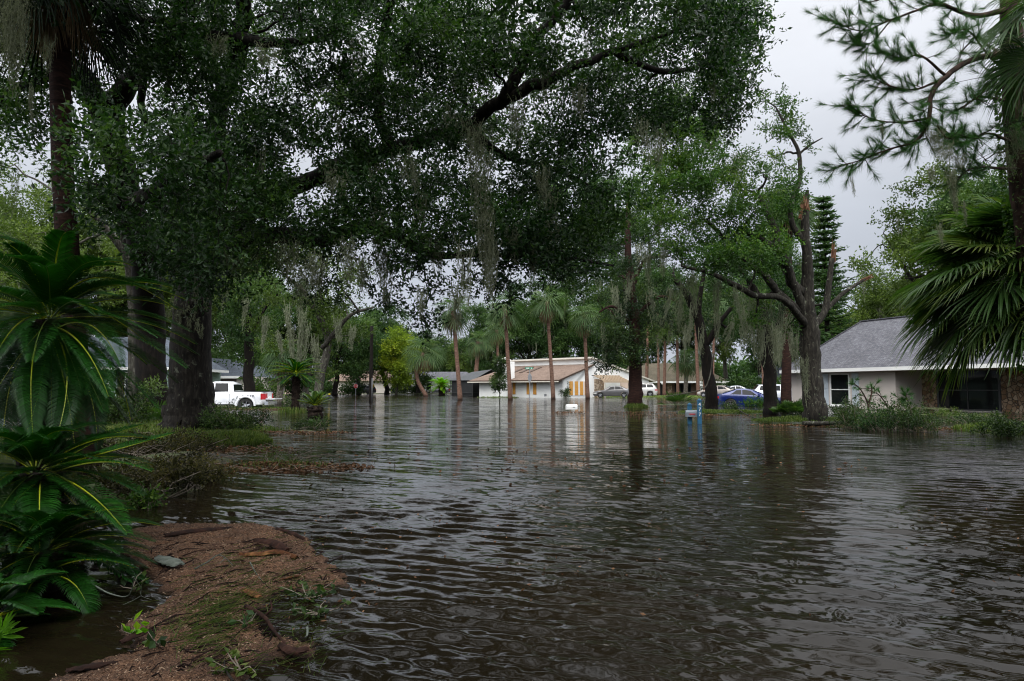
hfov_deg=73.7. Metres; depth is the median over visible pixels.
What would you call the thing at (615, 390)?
grey sedan
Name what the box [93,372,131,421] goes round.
shrub
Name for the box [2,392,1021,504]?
ground
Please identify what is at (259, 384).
shrub
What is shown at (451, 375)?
long white house
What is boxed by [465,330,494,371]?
cabbage palm
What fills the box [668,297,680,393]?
cabbage palm
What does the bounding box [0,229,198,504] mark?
sago palm
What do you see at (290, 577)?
wood chip
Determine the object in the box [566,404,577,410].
white mailbox
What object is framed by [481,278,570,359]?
oak tree
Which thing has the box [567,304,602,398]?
cabbage palm
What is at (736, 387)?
silver sedan
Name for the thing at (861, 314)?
oak tree
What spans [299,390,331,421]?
sago palm
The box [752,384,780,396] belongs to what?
white crossover
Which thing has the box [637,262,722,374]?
oak tree
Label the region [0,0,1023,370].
sky
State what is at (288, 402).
shrub
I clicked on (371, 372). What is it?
utility pole
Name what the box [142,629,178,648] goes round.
leafy sprig
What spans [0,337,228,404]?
green house
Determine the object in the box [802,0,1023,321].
pine tree
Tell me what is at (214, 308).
oak tree
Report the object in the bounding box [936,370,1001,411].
window
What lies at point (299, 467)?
leaf litter
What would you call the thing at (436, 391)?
dark sedan
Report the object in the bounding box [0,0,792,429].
live oak
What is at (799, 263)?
oak tree
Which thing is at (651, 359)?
oak tree
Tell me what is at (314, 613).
leafy sprig
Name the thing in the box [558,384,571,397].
shrub
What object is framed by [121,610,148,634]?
leafy sprig
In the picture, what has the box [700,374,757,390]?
hedge
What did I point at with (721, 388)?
tan sedan
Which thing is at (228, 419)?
shrub
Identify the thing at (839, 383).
window
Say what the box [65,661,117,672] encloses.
wood slab
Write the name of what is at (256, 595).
wood chip
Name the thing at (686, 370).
cabbage palm
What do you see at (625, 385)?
garage door
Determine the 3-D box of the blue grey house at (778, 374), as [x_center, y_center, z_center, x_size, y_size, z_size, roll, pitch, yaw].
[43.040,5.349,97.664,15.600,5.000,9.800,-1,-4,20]
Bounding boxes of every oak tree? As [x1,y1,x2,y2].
[0,178,95,335]
[0,189,127,335]
[33,206,175,336]
[99,217,235,337]
[169,279,258,358]
[211,257,306,390]
[211,271,289,359]
[212,223,375,406]
[226,275,336,372]
[255,290,357,396]
[310,311,390,395]
[340,309,401,394]
[357,301,418,393]
[373,323,425,394]
[391,327,450,393]
[427,339,465,371]
[443,336,491,372]
[457,298,534,371]
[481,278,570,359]
[514,275,607,358]
[526,168,667,311]
[552,275,640,368]
[594,256,686,366]
[612,75,872,420]
[630,251,747,409]
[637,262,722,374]
[674,270,759,384]
[704,260,797,380]
[722,232,801,414]
[746,234,852,368]
[820,306,856,344]
[823,264,916,334]
[842,156,998,317]
[857,269,919,321]
[896,159,1014,277]
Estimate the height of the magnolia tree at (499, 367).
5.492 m
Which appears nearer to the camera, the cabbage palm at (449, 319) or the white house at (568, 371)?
the cabbage palm at (449, 319)
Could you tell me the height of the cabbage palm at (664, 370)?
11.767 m
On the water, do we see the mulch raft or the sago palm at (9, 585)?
the mulch raft
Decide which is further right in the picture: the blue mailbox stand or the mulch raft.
the blue mailbox stand
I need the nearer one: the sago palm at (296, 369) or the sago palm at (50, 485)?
the sago palm at (50, 485)
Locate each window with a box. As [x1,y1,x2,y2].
[675,384,690,391]
[829,373,850,405]
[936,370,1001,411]
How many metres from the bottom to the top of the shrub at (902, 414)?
1.269 m
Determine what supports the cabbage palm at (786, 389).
on the ground at (224, 458)
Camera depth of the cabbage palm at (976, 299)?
14.47 m
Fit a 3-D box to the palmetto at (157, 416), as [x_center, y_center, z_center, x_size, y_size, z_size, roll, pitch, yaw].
[-11.681,2.373,21.957,1.606,0.988,1.953,0,-4,0]
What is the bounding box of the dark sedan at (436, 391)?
[426,387,449,392]
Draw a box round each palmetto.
[0,608,27,649]
[133,401,165,421]
[655,390,694,406]
[769,402,795,415]
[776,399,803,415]
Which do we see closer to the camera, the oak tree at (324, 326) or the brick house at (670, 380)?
the oak tree at (324, 326)
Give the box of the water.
[0,394,1023,680]
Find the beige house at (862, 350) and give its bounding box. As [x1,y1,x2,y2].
[779,315,1023,412]
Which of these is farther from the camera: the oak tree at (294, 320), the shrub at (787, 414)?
the oak tree at (294, 320)
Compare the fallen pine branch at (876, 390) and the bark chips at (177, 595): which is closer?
the bark chips at (177, 595)
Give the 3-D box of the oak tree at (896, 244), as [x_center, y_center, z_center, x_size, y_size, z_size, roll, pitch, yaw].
[33.093,-4.430,51.700,12.302,19.564,13.430,3,-5,-36]
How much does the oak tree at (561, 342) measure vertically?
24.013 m
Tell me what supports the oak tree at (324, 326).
on the ground at (224, 458)
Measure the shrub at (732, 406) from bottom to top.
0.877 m
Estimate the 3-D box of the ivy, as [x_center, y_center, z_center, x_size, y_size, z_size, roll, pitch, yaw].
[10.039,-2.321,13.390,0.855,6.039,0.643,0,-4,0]
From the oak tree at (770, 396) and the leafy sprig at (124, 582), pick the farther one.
the oak tree at (770, 396)
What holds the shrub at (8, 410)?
on the ground at (224, 458)
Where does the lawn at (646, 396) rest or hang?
on the ground at (224, 458)
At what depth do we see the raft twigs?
3.61 m
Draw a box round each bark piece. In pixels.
[119,631,148,644]
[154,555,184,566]
[239,549,298,558]
[253,538,290,550]
[275,527,305,539]
[277,642,308,655]
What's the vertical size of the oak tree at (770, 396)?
9.557 m
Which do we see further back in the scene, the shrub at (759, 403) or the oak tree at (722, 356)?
the oak tree at (722, 356)
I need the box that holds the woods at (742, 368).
[213,349,759,391]
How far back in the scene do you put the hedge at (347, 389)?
117.03 m
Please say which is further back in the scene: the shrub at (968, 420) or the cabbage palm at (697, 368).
the cabbage palm at (697, 368)
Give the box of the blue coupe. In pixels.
[718,388,779,405]
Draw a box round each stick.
[94,576,150,604]
[194,552,232,569]
[224,660,233,680]
[240,599,285,643]
[303,626,308,639]
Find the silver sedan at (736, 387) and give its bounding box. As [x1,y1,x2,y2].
[729,385,744,388]
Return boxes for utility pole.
[369,326,372,402]
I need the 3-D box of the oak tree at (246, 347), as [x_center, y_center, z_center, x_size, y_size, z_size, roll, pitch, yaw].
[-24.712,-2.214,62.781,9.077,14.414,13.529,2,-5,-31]
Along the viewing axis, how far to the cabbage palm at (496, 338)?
94.67 m
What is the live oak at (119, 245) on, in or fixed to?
on the ground at (224, 458)
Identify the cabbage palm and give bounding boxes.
[0,0,164,481]
[257,339,308,404]
[400,336,446,396]
[430,296,472,400]
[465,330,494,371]
[480,319,512,361]
[483,290,527,399]
[523,286,567,399]
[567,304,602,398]
[638,280,662,377]
[643,298,672,394]
[651,320,681,395]
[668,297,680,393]
[668,345,701,394]
[679,289,710,395]
[702,293,731,373]
[741,289,777,383]
[758,192,819,404]
[885,192,1023,404]
[960,0,1023,137]
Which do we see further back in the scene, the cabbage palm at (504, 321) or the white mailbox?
the cabbage palm at (504, 321)
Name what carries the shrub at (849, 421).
on the ground at (224, 458)
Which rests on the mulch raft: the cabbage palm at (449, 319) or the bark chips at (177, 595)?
the bark chips at (177, 595)
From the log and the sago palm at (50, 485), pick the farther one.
the log
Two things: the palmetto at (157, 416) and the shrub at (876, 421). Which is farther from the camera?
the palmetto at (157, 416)
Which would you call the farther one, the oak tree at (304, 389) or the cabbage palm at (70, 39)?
the oak tree at (304, 389)
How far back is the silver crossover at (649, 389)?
87.77 m
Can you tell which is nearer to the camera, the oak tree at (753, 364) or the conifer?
the conifer
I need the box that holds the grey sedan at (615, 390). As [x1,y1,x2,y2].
[593,385,628,397]
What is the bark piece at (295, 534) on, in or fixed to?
on the mulch raft
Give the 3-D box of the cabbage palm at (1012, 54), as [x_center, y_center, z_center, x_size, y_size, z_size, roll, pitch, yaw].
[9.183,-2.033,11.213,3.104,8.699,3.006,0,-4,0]
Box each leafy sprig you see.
[120,570,148,590]
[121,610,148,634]
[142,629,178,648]
[205,647,256,677]
[227,610,256,627]
[279,579,336,601]
[291,598,351,621]
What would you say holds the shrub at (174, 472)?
on the ground at (224, 458)
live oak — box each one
[0,0,260,419]
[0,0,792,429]
[0,155,166,413]
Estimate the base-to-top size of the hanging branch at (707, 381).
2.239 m
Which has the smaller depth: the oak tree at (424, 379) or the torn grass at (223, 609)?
the torn grass at (223, 609)
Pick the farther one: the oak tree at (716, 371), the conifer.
the oak tree at (716, 371)
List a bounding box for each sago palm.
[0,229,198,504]
[0,421,174,569]
[0,497,163,613]
[0,568,79,646]
[266,358,327,409]
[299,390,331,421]
[430,376,449,395]
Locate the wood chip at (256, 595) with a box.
[240,588,261,597]
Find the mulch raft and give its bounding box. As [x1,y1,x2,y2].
[50,523,349,680]
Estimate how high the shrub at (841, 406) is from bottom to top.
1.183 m
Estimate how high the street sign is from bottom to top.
3.550 m
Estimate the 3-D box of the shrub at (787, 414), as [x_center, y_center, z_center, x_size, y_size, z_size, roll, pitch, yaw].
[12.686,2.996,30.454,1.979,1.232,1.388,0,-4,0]
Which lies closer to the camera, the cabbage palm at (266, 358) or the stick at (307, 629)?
the stick at (307, 629)
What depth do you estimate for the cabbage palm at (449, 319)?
64.34 m
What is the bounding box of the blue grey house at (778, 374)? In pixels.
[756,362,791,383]
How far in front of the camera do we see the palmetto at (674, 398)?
44.02 m
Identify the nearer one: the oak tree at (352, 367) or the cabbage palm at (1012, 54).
the cabbage palm at (1012, 54)
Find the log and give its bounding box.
[802,421,842,425]
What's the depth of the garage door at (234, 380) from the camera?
71.19 m
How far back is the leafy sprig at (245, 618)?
3.48 m
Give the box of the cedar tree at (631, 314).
[584,202,722,403]
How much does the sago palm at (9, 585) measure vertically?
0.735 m
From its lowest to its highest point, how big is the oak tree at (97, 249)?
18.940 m
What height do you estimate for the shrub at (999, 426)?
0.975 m
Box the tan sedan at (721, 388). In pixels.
[697,385,733,396]
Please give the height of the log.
0.192 m
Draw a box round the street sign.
[525,367,532,400]
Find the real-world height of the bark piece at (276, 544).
0.047 m
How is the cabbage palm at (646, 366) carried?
on the ground at (224, 458)
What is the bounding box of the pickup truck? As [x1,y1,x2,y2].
[213,381,281,407]
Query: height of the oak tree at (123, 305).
21.450 m
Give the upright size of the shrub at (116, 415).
2.018 m
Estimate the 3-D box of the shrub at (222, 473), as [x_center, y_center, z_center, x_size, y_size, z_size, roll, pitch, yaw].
[-4.721,1.756,9.290,1.775,0.692,2.100,3,-5,-39]
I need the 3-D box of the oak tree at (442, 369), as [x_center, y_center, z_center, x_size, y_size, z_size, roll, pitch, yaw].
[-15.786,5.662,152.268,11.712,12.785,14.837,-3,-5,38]
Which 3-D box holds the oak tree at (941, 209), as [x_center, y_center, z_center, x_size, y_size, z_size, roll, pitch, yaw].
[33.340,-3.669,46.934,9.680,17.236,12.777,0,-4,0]
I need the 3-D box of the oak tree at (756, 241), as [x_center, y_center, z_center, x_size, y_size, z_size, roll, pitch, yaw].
[8.731,-3.143,24.275,10.423,13.660,6.998,0,-4,0]
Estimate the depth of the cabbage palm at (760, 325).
74.96 m
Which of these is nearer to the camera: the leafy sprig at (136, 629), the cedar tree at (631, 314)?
the leafy sprig at (136, 629)
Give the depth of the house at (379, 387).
136.58 m
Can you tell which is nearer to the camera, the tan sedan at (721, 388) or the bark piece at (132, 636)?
the bark piece at (132, 636)
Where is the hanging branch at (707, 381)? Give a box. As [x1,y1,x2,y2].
[665,353,714,396]
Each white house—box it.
[392,372,467,392]
[467,357,655,397]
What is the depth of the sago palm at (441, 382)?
104.04 m
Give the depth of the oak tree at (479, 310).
126.59 m
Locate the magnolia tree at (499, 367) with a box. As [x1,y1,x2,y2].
[488,352,511,396]
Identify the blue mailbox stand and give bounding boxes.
[685,399,701,423]
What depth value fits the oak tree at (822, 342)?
83.51 m
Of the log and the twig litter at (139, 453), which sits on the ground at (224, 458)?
the twig litter at (139, 453)
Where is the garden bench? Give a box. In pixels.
[916,407,953,410]
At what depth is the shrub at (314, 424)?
20.64 m
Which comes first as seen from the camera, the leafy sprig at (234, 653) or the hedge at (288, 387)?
the leafy sprig at (234, 653)
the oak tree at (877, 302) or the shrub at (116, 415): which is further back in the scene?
the oak tree at (877, 302)
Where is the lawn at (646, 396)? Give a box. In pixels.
[478,395,703,397]
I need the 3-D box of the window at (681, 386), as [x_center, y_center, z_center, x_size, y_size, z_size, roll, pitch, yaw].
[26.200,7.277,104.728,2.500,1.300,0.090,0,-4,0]
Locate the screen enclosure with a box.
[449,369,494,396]
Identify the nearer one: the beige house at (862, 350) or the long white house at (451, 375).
the beige house at (862, 350)
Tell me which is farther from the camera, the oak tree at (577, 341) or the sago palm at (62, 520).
the oak tree at (577, 341)
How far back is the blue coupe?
46.28 m
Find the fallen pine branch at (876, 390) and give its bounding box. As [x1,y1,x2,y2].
[848,376,925,426]
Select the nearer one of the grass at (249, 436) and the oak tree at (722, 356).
the grass at (249, 436)
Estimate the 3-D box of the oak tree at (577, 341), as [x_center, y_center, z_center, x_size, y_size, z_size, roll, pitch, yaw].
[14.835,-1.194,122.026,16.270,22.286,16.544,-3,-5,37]
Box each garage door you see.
[221,379,236,381]
[620,383,627,387]
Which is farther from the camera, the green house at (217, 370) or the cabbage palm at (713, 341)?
the cabbage palm at (713, 341)
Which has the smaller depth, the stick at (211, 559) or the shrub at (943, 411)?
the stick at (211, 559)
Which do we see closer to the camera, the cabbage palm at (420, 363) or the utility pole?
the utility pole
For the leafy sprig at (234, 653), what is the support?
on the mulch raft
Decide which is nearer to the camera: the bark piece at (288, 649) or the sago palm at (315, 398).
the bark piece at (288, 649)
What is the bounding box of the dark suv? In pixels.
[351,385,375,393]
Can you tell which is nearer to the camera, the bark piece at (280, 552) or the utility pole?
the bark piece at (280, 552)
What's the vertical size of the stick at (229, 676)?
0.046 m
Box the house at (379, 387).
[328,371,391,392]
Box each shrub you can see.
[0,368,23,428]
[66,446,224,501]
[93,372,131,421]
[96,374,167,423]
[96,438,246,484]
[100,421,234,455]
[112,480,169,508]
[194,395,276,430]
[237,372,286,399]
[281,395,309,404]
[288,413,334,428]
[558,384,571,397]
[718,400,743,409]
[739,395,763,406]
[775,399,802,415]
[828,397,866,417]
[924,406,967,415]
[942,409,1010,422]
[964,407,1023,436]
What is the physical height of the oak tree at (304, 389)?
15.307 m
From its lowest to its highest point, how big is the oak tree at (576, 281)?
18.980 m
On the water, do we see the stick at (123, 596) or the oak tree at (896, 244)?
the stick at (123, 596)
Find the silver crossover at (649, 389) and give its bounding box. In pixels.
[622,383,657,395]
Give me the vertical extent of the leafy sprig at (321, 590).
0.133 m
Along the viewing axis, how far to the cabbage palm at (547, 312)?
69.84 m
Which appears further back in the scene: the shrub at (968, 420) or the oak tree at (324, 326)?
the oak tree at (324, 326)
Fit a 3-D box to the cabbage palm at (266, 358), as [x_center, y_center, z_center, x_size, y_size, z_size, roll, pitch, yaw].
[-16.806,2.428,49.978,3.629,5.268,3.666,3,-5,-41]
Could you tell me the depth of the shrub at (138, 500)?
7.12 m
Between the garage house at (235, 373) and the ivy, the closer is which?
the ivy
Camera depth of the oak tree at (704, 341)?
35.22 m
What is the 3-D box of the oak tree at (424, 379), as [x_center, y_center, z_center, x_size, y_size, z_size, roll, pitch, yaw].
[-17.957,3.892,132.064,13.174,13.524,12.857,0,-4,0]
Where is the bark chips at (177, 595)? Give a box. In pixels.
[52,522,356,680]
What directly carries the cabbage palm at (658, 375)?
on the ground at (224, 458)
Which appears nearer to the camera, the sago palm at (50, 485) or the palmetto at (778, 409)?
the sago palm at (50, 485)
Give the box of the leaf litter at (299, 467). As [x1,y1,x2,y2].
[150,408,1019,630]
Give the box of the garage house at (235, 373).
[212,358,306,397]
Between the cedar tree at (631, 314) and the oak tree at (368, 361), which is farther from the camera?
the oak tree at (368, 361)
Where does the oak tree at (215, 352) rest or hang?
on the ground at (224, 458)
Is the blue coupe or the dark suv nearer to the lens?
the blue coupe
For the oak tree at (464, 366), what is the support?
on the ground at (224, 458)
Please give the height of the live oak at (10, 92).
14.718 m
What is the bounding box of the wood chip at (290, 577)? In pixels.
[279,575,300,580]
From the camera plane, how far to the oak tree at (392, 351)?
114.31 m
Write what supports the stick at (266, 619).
on the mulch raft
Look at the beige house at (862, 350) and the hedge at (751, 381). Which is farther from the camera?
the hedge at (751, 381)
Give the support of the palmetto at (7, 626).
on the water
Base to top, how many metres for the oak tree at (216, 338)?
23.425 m
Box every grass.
[0,403,1023,468]
[132,522,360,675]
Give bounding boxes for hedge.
[285,374,313,395]
[310,380,368,394]
[389,383,429,392]
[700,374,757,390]
[741,373,780,388]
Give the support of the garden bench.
on the ground at (224, 458)
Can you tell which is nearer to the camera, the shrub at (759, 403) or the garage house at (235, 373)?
the shrub at (759, 403)
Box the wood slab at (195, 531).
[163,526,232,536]
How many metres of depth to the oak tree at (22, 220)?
54.96 m
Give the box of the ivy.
[992,78,1023,375]
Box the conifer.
[793,195,856,353]
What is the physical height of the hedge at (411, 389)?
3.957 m
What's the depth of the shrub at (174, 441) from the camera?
12.82 m
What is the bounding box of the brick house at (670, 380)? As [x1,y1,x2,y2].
[626,363,728,394]
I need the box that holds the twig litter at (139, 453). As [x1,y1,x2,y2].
[111,427,350,491]
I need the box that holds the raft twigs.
[129,538,342,677]
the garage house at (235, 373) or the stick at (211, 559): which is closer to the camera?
the stick at (211, 559)
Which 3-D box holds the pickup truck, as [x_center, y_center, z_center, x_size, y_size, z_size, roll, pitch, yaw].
[-17.249,3.399,41.378,6.137,1.857,2.360,0,-4,-3]
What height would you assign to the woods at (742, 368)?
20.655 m
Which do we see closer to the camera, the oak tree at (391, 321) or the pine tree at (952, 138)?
the pine tree at (952, 138)

